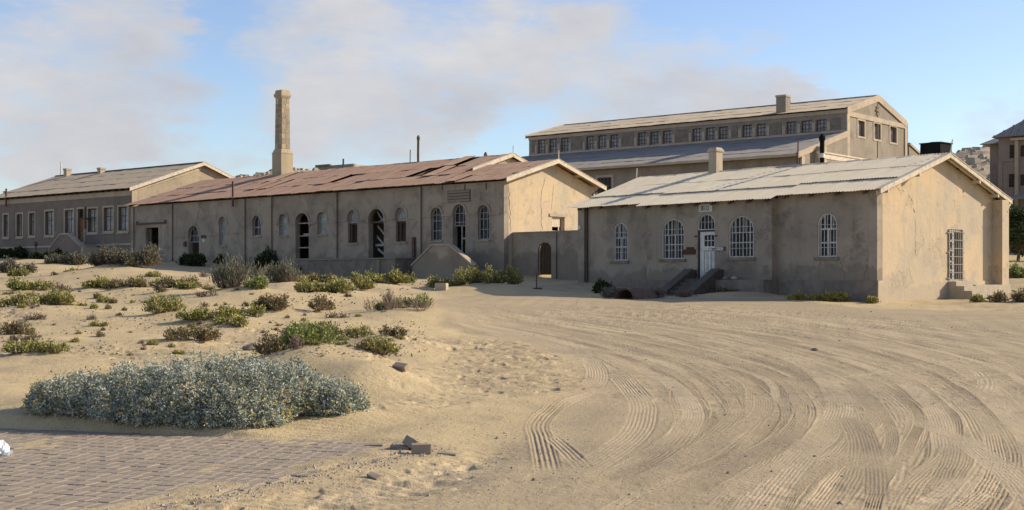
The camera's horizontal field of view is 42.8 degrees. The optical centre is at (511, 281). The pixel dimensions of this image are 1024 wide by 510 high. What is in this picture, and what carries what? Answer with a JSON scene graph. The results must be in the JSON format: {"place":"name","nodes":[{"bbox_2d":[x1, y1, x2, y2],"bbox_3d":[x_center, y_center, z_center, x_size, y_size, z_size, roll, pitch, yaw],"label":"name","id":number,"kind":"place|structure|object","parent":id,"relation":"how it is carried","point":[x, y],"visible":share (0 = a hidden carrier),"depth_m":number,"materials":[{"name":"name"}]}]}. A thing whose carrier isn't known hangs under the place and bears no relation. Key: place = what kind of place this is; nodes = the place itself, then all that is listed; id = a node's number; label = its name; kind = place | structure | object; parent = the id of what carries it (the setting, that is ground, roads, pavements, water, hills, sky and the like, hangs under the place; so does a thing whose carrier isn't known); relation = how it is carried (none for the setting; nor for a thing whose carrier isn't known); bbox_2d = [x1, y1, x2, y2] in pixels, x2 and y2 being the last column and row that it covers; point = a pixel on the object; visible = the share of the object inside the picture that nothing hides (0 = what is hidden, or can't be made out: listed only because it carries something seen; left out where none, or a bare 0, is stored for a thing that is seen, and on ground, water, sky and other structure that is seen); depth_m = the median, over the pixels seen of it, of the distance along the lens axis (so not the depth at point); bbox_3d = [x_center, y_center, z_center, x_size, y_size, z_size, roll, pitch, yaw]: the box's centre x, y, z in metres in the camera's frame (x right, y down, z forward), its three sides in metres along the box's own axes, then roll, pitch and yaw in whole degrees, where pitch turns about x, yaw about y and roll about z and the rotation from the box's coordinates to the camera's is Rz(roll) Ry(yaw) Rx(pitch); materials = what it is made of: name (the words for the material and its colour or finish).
{"place":"outdoors","nodes":[
{"label":"outdoors","id":0,"kind":"place"},
{"bbox_2d":[0,428,386,509],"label":"brick paving","id":1,"kind":"structure","parent":0,"point":[92,460],"depth_m":11.40,"materials":[{"name":"grey brick"}]},
{"bbox_2d":[0,440,12,455],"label":"plastic bag","id":2,"kind":"object","parent":1,"relation":"on","point":[4,448],"visible":0.98,"depth_m":11.96,"materials":[{"name":"white plastic"}]},
{"bbox_2d":[0,147,1023,509],"bbox_3d":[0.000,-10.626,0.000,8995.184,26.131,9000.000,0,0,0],"label":"sand ground","id":3,"kind":"structure","parent":0,"point":[834,397],"depth_m":17.48,"materials":[{"name":"beige sand"}]},
{"bbox_2d":[0,245,28,258],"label":"dark bush","id":4,"kind":"object","parent":3,"relation":"on","point":[19,252],"visible":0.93,"depth_m":107.89,"materials":[{"name":"green plant"}]},
{"bbox_2d":[0,319,35,334],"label":"succulent plant","id":5,"kind":"object","parent":3,"relation":"on","point":[11,328],"visible":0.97,"depth_m":26.93,"materials":[{"name":"brown plant"}]},
{"bbox_2d":[0,255,37,272],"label":"desert shrub","id":6,"kind":"object","parent":3,"relation":"on","point":[9,265],"visible":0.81,"depth_m":66.30,"materials":[{"name":"grey plant"}]},
{"bbox_2d":[7,266,31,276],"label":"succulent plant","id":7,"kind":"object","parent":3,"relation":"on","point":[20,272],"visible":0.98,"depth_m":53.42,"materials":[{"name":"green plant"}]},
{"bbox_2d":[0,290,39,306],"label":"succulent plant","id":8,"kind":"object","parent":3,"relation":"on","point":[15,300],"visible":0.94,"depth_m":32.37,"materials":[{"name":"green plant"}]},
{"bbox_2d":[4,276,54,290],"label":"succulent plant","id":9,"kind":"object","parent":3,"relation":"on","point":[16,284],"visible":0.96,"depth_m":45.30,"materials":[{"name":"green plant"}]},
{"bbox_2d":[21,313,46,319],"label":"dry bush","id":10,"kind":"object","parent":3,"relation":"on","point":[40,317],"visible":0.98,"depth_m":30.09,"materials":[{"name":"brown plant"}]},
{"bbox_2d":[1,337,72,353],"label":"succulent plant","id":11,"kind":"object","parent":3,"relation":"on","point":[29,346],"visible":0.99,"depth_m":22.10,"materials":[{"name":"green plant"}]},
{"bbox_2d":[29,247,66,258],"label":"dark bush","id":12,"kind":"object","parent":3,"relation":"on","point":[37,255],"visible":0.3,"depth_m":91.87,"materials":[{"name":"green plant"}]},
{"bbox_2d":[35,287,74,304],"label":"succulent plant","id":13,"kind":"object","parent":3,"relation":"on","point":[53,298],"visible":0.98,"depth_m":33.04,"materials":[{"name":"green plant"}]},
{"bbox_2d":[43,250,87,264],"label":"desert shrub","id":14,"kind":"object","parent":3,"relation":"on","point":[74,258],"visible":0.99,"depth_m":73.99,"materials":[{"name":"grey plant"}]},
{"bbox_2d":[80,275,123,288],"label":"succulent plant","id":15,"kind":"object","parent":3,"relation":"on","point":[99,282],"visible":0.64,"depth_m":46.10,"materials":[{"name":"green plant"}]},
{"bbox_2d":[0,162,234,258],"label":"roughcast building","id":16,"kind":"structure","parent":3,"relation":"on","point":[86,213],"depth_m":104.28,"materials":[{"name":"paint"}]},
{"bbox_2d":[47,211,52,234],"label":"window","id":17,"kind":"structure","parent":16,"relation":"in","point":[49,214],"depth_m":106.50,"materials":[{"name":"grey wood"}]},
{"bbox_2d":[67,210,72,232],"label":"window","id":18,"kind":"structure","parent":16,"relation":"in","point":[70,212],"depth_m":104.65,"materials":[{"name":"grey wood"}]},
{"bbox_2d":[90,209,96,231],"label":"window","id":19,"kind":"structure","parent":16,"relation":"in","point":[93,212],"depth_m":102.57,"materials":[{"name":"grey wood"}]},
{"bbox_2d":[106,207,112,230],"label":"window","id":20,"kind":"structure","parent":16,"relation":"in","point":[109,211],"depth_m":101.18,"materials":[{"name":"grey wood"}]},
{"bbox_2d":[120,207,126,230],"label":"window","id":21,"kind":"structure","parent":16,"relation":"in","point":[123,210],"depth_m":100.00,"materials":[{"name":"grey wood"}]},
{"bbox_2d":[101,277,149,288],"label":"succulent plant","id":22,"kind":"object","parent":3,"relation":"on","point":[129,283],"visible":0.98,"depth_m":42.62,"materials":[{"name":"green plant"}]},
{"bbox_2d":[87,240,165,266],"bbox_3d":[-16.015,-1.139,53.997,3.368,1.122,2.304,0,0,21],"label":"desert shrub","id":23,"kind":"object","parent":3,"relation":"on","point":[150,257],"visible":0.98,"depth_m":53.51,"materials":[{"name":"grey plant"}]},
{"bbox_2d":[123,274,160,286],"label":"succulent plant","id":24,"kind":"object","parent":3,"relation":"on","point":[154,281],"visible":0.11,"depth_m":46.79,"materials":[{"name":"green plant"}]},
{"bbox_2d":[142,291,188,312],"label":"succulent plant","id":25,"kind":"object","parent":3,"relation":"on","point":[158,304],"visible":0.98,"depth_m":30.48,"materials":[{"name":"green plant"}]},
{"bbox_2d":[156,275,201,287],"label":"desert shrub","id":26,"kind":"object","parent":3,"relation":"on","point":[167,282],"visible":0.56,"depth_m":45.69,"materials":[{"name":"green plant"}]},
{"bbox_2d":[170,280,199,288],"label":"succulent plant","id":27,"kind":"object","parent":3,"relation":"on","point":[185,284],"visible":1,"depth_m":41.96,"materials":[{"name":"green plant"}]},
{"bbox_2d":[175,252,207,266],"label":"dark bush","id":28,"kind":"object","parent":3,"relation":"on","point":[194,259],"visible":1,"depth_m":87.14,"materials":[{"name":"green plant"}]},
{"bbox_2d":[163,321,222,340],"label":"succulent plant","id":29,"kind":"object","parent":3,"relation":"on","point":[201,333],"visible":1,"depth_m":25.29,"materials":[{"name":"green plant"}]},
{"bbox_2d":[20,347,374,430],"bbox_3d":[-3.494,1.159,14.357,3.909,0.897,1.745,0,0,0],"label":"silver bush","id":30,"kind":"object","parent":3,"relation":"on","point":[319,396],"visible":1,"depth_m":14.10,"materials":[{"name":"green plant"}]},
{"bbox_2d":[171,303,242,319],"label":"succulent plant","id":31,"kind":"object","parent":3,"relation":"on","point":[198,313],"visible":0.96,"depth_m":28.99,"materials":[{"name":"green plant"}]},
{"bbox_2d":[0,268,427,356],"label":"twig litter","id":32,"kind":"object","parent":3,"relation":"on","point":[395,354],"visible":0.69,"depth_m":28.95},
{"bbox_2d":[210,313,248,327],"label":"succulent plant","id":33,"kind":"object","parent":3,"relation":"on","point":[241,321],"visible":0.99,"depth_m":28.47,"materials":[{"name":"green plant"}]},
{"bbox_2d":[207,252,272,287],"bbox_3d":[-8.463,-0.382,40.673,2.031,1.171,1.517,0,0,0],"label":"bladed shrub","id":34,"kind":"object","parent":3,"relation":"on","point":[228,275],"visible":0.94,"depth_m":40.49,"materials":[{"name":"green plant"}]},
{"bbox_2d":[234,304,266,316],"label":"succulent plant","id":35,"kind":"object","parent":3,"relation":"on","point":[252,309],"visible":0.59,"depth_m":31.50,"materials":[{"name":"green plant"}]},
{"bbox_2d":[243,274,268,289],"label":"leafy shrub","id":36,"kind":"object","parent":3,"relation":"on","point":[258,282],"visible":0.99,"depth_m":39.98,"materials":[{"name":"green plant"}]},
{"bbox_2d":[252,246,279,269],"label":"dark bush","id":37,"kind":"object","parent":3,"relation":"on","point":[265,257],"visible":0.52,"depth_m":85.28,"materials":[{"name":"green plant"}]},
{"bbox_2d":[251,328,300,354],"bbox_3d":[-3.647,0.979,21.196,1.103,0.450,0.876,0,0,0],"label":"succulent plant","id":38,"kind":"object","parent":3,"relation":"on","point":[270,345],"visible":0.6,"depth_m":21.03,"materials":[{"name":"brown plant"}]},
{"bbox_2d":[262,256,304,281],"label":"bladed shrub","id":39,"kind":"object","parent":3,"relation":"on","point":[285,272],"visible":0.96,"depth_m":55.88,"materials":[{"name":"plant"}]},
{"bbox_2d":[107,438,461,509],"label":"gravel","id":40,"kind":"structure","parent":3,"relation":"on","point":[310,482],"depth_m":10.72,"materials":[{"name":"beige gravel"}]},
{"bbox_2d":[252,292,338,310],"bbox_3d":[-5.840,0.536,34.840,2.313,0.567,1.431,0,0,0],"label":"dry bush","id":41,"kind":"object","parent":3,"relation":"on","point":[275,303],"visible":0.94,"depth_m":34.71,"materials":[{"name":"green plant"}]},
{"bbox_2d":[289,333,304,349],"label":"dry twigs","id":42,"kind":"object","parent":3,"relation":"on","point":[295,341],"visible":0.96,"depth_m":19.88,"materials":[{"name":"brown plant"}]},
{"bbox_2d":[277,314,340,346],"bbox_3d":[-3.159,0.771,20.620,0.756,0.537,1.074,0,0,38],"label":"leafy shrub","id":43,"kind":"object","parent":3,"relation":"on","point":[309,333],"visible":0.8,"depth_m":20.50,"materials":[{"name":"green plant"}]},
{"bbox_2d":[278,318,340,334],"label":"succulent plant","id":44,"kind":"object","parent":3,"relation":"on","point":[328,324],"visible":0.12,"depth_m":26.39,"materials":[{"name":"green plant"}]},
{"bbox_2d":[306,271,339,281],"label":"succulent plant","id":45,"kind":"object","parent":3,"relation":"on","point":[314,276],"visible":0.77,"depth_m":60.35,"materials":[{"name":"green plant"}]},
{"bbox_2d":[293,276,355,293],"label":"succulent plant","id":46,"kind":"object","parent":3,"relation":"on","point":[337,286],"visible":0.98,"depth_m":43.30,"materials":[{"name":"green plant"}]},
{"bbox_2d":[315,164,367,169],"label":"ruined house","id":47,"kind":"structure","parent":3,"relation":"on","point":[325,166],"depth_m":239.41,"materials":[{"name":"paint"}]},
{"bbox_2d":[318,322,372,337],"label":"succulent plant","id":48,"kind":"object","parent":3,"relation":"on","point":[353,332],"visible":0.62,"depth_m":26.24,"materials":[{"name":"green plant"}]},
{"bbox_2d":[326,274,377,290],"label":"succulent plant","id":49,"kind":"object","parent":3,"relation":"on","point":[361,283],"visible":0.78,"depth_m":53.13,"materials":[{"name":"green plant"}]},
{"bbox_2d":[126,146,606,277],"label":"workshop building","id":50,"kind":"structure","parent":3,"relation":"on","point":[440,218],"depth_m":79.84,"materials":[{"name":"grey paint"}]},
{"bbox_2d":[221,217,225,244],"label":"window","id":51,"kind":"structure","parent":50,"relation":"in","point":[223,223],"depth_m":89.44,"materials":[{"name":"grey glass"}]},
{"bbox_2d":[254,216,260,235],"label":"window","id":52,"kind":"structure","parent":50,"relation":"in","point":[257,226],"depth_m":86.93,"materials":[{"name":"grey glass"}]},
{"bbox_2d":[272,90,292,182],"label":"tall chimney","id":53,"kind":"object","parent":50,"relation":"on","point":[282,158],"visible":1,"depth_m":94.76,"materials":[{"name":"paint"}]},
{"bbox_2d":[281,215,286,234],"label":"window","id":54,"kind":"structure","parent":50,"relation":"in","point":[283,219],"depth_m":85.06,"materials":[{"name":"grey glass"}]},
{"bbox_2d":[319,212,325,233],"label":"window","id":55,"kind":"structure","parent":50,"relation":"in","point":[322,218],"depth_m":82.50,"materials":[{"name":"grey glass"}]},
{"bbox_2d":[433,208,441,240],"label":"window","id":56,"kind":"structure","parent":50,"relation":"in","point":[437,220],"depth_m":75.69,"materials":[{"name":"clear glass"}]},
{"bbox_2d":[480,205,488,239],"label":"window","id":57,"kind":"structure","parent":50,"relation":"in","point":[484,214],"depth_m":73.22,"materials":[{"name":"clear glass"}]},
{"bbox_2d":[552,217,561,230],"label":"window","id":58,"kind":"structure","parent":50,"relation":"in","point":[556,221],"depth_m":75.61,"materials":[{"name":"white wood"}]},
{"bbox_2d":[361,331,399,355],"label":"succulent plant","id":59,"kind":"object","parent":3,"relation":"on","point":[382,347],"visible":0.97,"depth_m":20.43,"materials":[{"name":"green plant"}]},
{"bbox_2d":[348,264,416,283],"bbox_3d":[-5.936,-0.325,60.042,3.115,1.009,1.989,0,0,0],"label":"succulent plant","id":60,"kind":"object","parent":3,"relation":"on","point":[396,276],"visible":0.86,"depth_m":59.74,"materials":[{"name":"green plant"}]},
{"bbox_2d":[359,295,407,310],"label":"dry twigs","id":61,"kind":"object","parent":3,"relation":"on","point":[373,305],"visible":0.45,"depth_m":37.17,"materials":[{"name":"beige plant"}]},
{"bbox_2d":[377,323,409,336],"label":"succulent plant","id":62,"kind":"object","parent":3,"relation":"on","point":[387,331],"visible":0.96,"depth_m":24.94,"materials":[{"name":"green plant"}]},
{"bbox_2d":[392,362,408,371],"bbox_3d":[-1.544,1.185,18.130,0.203,0.086,0.103,7,32,28],"label":"loose paver","id":63,"kind":"object","parent":3,"relation":"on","point":[402,367],"visible":1,"depth_m":18.09,"materials":[{"name":"beige stone"}]},
{"bbox_2d":[373,289,438,310],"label":"dry twigs","id":64,"kind":"object","parent":3,"relation":"on","point":[388,302],"visible":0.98,"depth_m":35.01,"materials":[{"name":"plant"}]},
{"bbox_2d":[402,435,418,447],"bbox_3d":[-0.955,1.540,12.428,0.185,0.096,0.076,22,-13,49],"label":"loose paver","id":65,"kind":"object","parent":3,"relation":"on","point":[408,440],"visible":0.68,"depth_m":12.41,"materials":[{"name":"grey concrete"}]},
{"bbox_2d":[392,293,433,307],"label":"leafy shrub","id":66,"kind":"object","parent":3,"relation":"on","point":[416,297],"visible":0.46,"depth_m":38.30,"materials":[{"name":"green plant"}]},
{"bbox_2d":[411,443,430,453],"bbox_3d":[-0.840,1.550,12.104,0.182,0.097,0.078,0,0,-6],"label":"loose paver","id":67,"kind":"object","parent":3,"relation":"on","point":[419,448],"visible":1,"depth_m":12.07,"materials":[{"name":"grey concrete"}]},
{"bbox_2d":[424,274,465,287],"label":"succulent plant","id":68,"kind":"object","parent":3,"relation":"on","point":[432,282],"visible":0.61,"depth_m":60.12,"materials":[{"name":"green plant"}]},
{"bbox_2d":[451,262,524,283],"bbox_3d":[-0.989,-0.336,58.583,3.522,1.061,2.387,0,0,-37],"label":"succulent plant","id":69,"kind":"object","parent":3,"relation":"on","point":[506,275],"visible":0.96,"depth_m":58.12,"materials":[{"name":"green plant"}]},
{"bbox_2d":[512,230,577,279],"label":"gate wall","id":70,"kind":"structure","parent":3,"relation":"on","point":[554,254],"depth_m":70.92,"materials":[{"name":"grey paint"}]},
{"bbox_2d":[591,278,613,292],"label":"dark bush","id":71,"kind":"object","parent":3,"relation":"on","point":[598,286],"visible":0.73,"depth_m":55.72,"materials":[{"name":"green plant"}]},
{"bbox_2d":[599,285,621,297],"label":"bladed shrub","id":72,"kind":"object","parent":3,"relation":"on","point":[610,292],"visible":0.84,"depth_m":51.12,"materials":[{"name":"plant"}]},
{"bbox_2d":[235,145,989,181],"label":"boulders","id":73,"kind":"object","parent":3,"relation":"on","point":[974,161],"visible":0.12,"depth_m":207.07,"materials":[{"name":"stone"}]},
{"bbox_2d":[615,288,656,298],"bbox_3d":[4.811,0.493,50.447,1.450,0.495,0.991,0,0,-43],"label":"rusty drum","id":74,"kind":"object","parent":3,"relation":"on","point":[638,293],"visible":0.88,"depth_m":50.27,"materials":[{"name":"metal"}]},
{"bbox_2d":[648,285,696,297],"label":"dry bush","id":75,"kind":"object","parent":3,"relation":"on","point":[659,292],"visible":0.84,"depth_m":51.13,"materials":[{"name":"brown plant"}]},
{"bbox_2d":[335,296,1019,509],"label":"pebbles","id":76,"kind":"object","parent":3,"relation":"on","point":[728,472],"visible":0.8,"depth_m":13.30,"materials":[{"name":"brown stone"}]},
{"bbox_2d":[522,95,919,196],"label":"assembly hall","id":77,"kind":"structure","parent":3,"relation":"on","point":[610,154],"depth_m":105.17,"materials":[{"name":"paint"}]},
{"bbox_2d":[587,136,594,149],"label":"window","id":78,"kind":"structure","parent":77,"relation":"in","point":[591,139],"depth_m":115.38,"materials":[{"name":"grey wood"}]},
{"bbox_2d":[599,135,606,148],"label":"window","id":79,"kind":"structure","parent":77,"relation":"in","point":[602,139],"depth_m":114.51,"materials":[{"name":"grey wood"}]},
{"bbox_2d":[597,177,610,196],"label":"window","id":80,"kind":"structure","parent":77,"relation":"in","point":[606,181],"depth_m":104.72,"materials":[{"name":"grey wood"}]},
{"bbox_2d":[611,134,618,147],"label":"window","id":81,"kind":"structure","parent":77,"relation":"in","point":[614,138],"depth_m":113.70,"materials":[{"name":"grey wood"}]},
{"bbox_2d":[651,131,658,144],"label":"window","id":82,"kind":"structure","parent":77,"relation":"in","point":[654,135],"depth_m":111.15,"materials":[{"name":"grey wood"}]},
{"bbox_2d":[693,128,701,141],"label":"window","id":83,"kind":"structure","parent":77,"relation":"in","point":[697,133],"depth_m":108.52,"materials":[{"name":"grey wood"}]},
{"bbox_2d":[743,125,751,137],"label":"window","id":84,"kind":"structure","parent":77,"relation":"in","point":[747,129],"depth_m":105.57,"materials":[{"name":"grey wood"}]},
{"bbox_2d":[775,94,790,114],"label":"hall chimney","id":85,"kind":"object","parent":77,"relation":"on","point":[782,103],"visible":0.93,"depth_m":103.74,"materials":[{"name":"paint"}]},
{"bbox_2d":[787,122,795,133],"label":"window","id":86,"kind":"structure","parent":77,"relation":"in","point":[791,126],"depth_m":103.10,"materials":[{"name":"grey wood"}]},
{"bbox_2d":[802,120,810,132],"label":"window","id":87,"kind":"structure","parent":77,"relation":"in","point":[806,125],"depth_m":102.27,"materials":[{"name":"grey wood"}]},
{"bbox_2d":[817,119,825,131],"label":"window","id":88,"kind":"structure","parent":77,"relation":"in","point":[821,124],"depth_m":101.48,"materials":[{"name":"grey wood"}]},
{"bbox_2d":[566,139,1012,302],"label":"office building","id":89,"kind":"structure","parent":3,"relation":"on","point":[931,226],"depth_m":53.60,"materials":[{"name":"paint"}]},
{"bbox_2d":[614,223,626,260],"bbox_3d":[4.989,-1.806,59.528,0.150,1.730,0.877,0,0,-42],"label":"window","id":90,"kind":"structure","parent":89,"relation":"in","point":[620,230],"depth_m":59.54,"materials":[{"name":"white paint"}]},
{"bbox_2d":[662,219,683,258],"bbox_3d":[7.040,-1.838,56.672,0.150,1.736,1.262,0,0,-42],"label":"window","id":91,"kind":"structure","parent":89,"relation":"in","point":[673,229],"depth_m":56.76,"materials":[{"name":"white paint"}]},
{"bbox_2d":[700,231,714,277],"bbox_3d":[8.295,-1.136,55.289,0.092,1.941,0.876,0,0,-42],"label":"door","id":92,"kind":"structure","parent":89,"relation":"in","point":[707,239],"depth_m":55.32,"materials":[{"name":"white paint"}]},
{"bbox_2d":[707,147,723,172],"bbox_3d":[9.520,-5.370,61.252,0.610,1.780,0.680,0,0,-42],"label":"square chimney","id":93,"kind":"object","parent":89,"relation":"on","point":[715,159],"visible":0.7,"depth_m":61.09,"materials":[{"name":"paint"}]},
{"bbox_2d":[729,216,752,257],"bbox_3d":[9.510,-1.845,53.945,0.150,1.711,1.284,0,0,-42],"label":"window","id":94,"kind":"structure","parent":89,"relation":"in","point":[741,228],"depth_m":53.99,"materials":[{"name":"white paint"}]},
{"bbox_2d":[819,134,825,162],"bbox_3d":[13.715,-5.643,57.783,0.300,1.783,0.300,0,0,-42],"label":"stove flue","id":95,"kind":"object","parent":89,"relation":"on","point":[822,137],"visible":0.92,"depth_m":57.69,"materials":[{"name":"black metal"}]},
{"bbox_2d":[818,213,836,256],"bbox_3d":[12.429,-1.817,51.328,0.150,1.725,0.876,0,0,-42],"label":"window","id":96,"kind":"structure","parent":89,"relation":"in","point":[827,225],"depth_m":51.34,"materials":[{"name":"white paint"}]},
{"bbox_2d":[919,141,951,154],"bbox_3d":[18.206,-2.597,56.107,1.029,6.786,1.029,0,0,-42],"label":"water tank","id":97,"kind":"object","parent":89,"relation":"on","point":[934,147],"visible":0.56,"depth_m":55.75,"materials":[{"name":"black plastic"}]},
{"bbox_2d":[786,290,807,299],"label":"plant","id":98,"kind":"object","parent":3,"relation":"on","point":[800,296],"visible":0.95,"depth_m":49.92,"materials":[{"name":"green plant"}]},
{"bbox_2d":[803,290,850,301],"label":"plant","id":99,"kind":"object","parent":3,"relation":"on","point":[838,296],"visible":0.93,"depth_m":49.64,"materials":[{"name":"green plant"}]},
{"bbox_2d":[817,151,863,162],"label":"porch canopy","id":100,"kind":"object","parent":3,"relation":"on","point":[833,156],"visible":0.07,"depth_m":85.86,"materials":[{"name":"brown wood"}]},
{"bbox_2d":[969,291,987,302],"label":"succulent plant","id":101,"kind":"object","parent":3,"relation":"on","point":[976,298],"visible":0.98,"depth_m":49.48,"materials":[{"name":"green plant"}]},
{"bbox_2d":[979,119,1023,252],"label":"tall house","id":102,"kind":"structure","parent":3,"relation":"on","point":[1006,146],"depth_m":111.45,"materials":[{"name":"paint"}]},
{"bbox_2d":[986,287,1023,301],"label":"succulent plant","id":103,"kind":"object","parent":3,"relation":"on","point":[998,296],"visible":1,"depth_m":49.72,"materials":[{"name":"green plant"}]},
{"bbox_2d":[1009,204,1023,260],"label":"tree","id":104,"kind":"object","parent":3,"relation":"on","point":[1016,227],"visible":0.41,"depth_m":84.75,"materials":[{"name":"green plant"}]},
{"bbox_2d":[1009,260,1023,277],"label":"leafy shrub","id":105,"kind":"object","parent":3,"relation":"on","point":[1016,271],"visible":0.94,"depth_m":65.20,"materials":[{"name":"green plant"}]},
{"bbox_2d":[0,0,1023,193],"label":"sky","id":106,"kind":"structure","parent":0,"point":[86,85],"materials":[{"name":"blue"}]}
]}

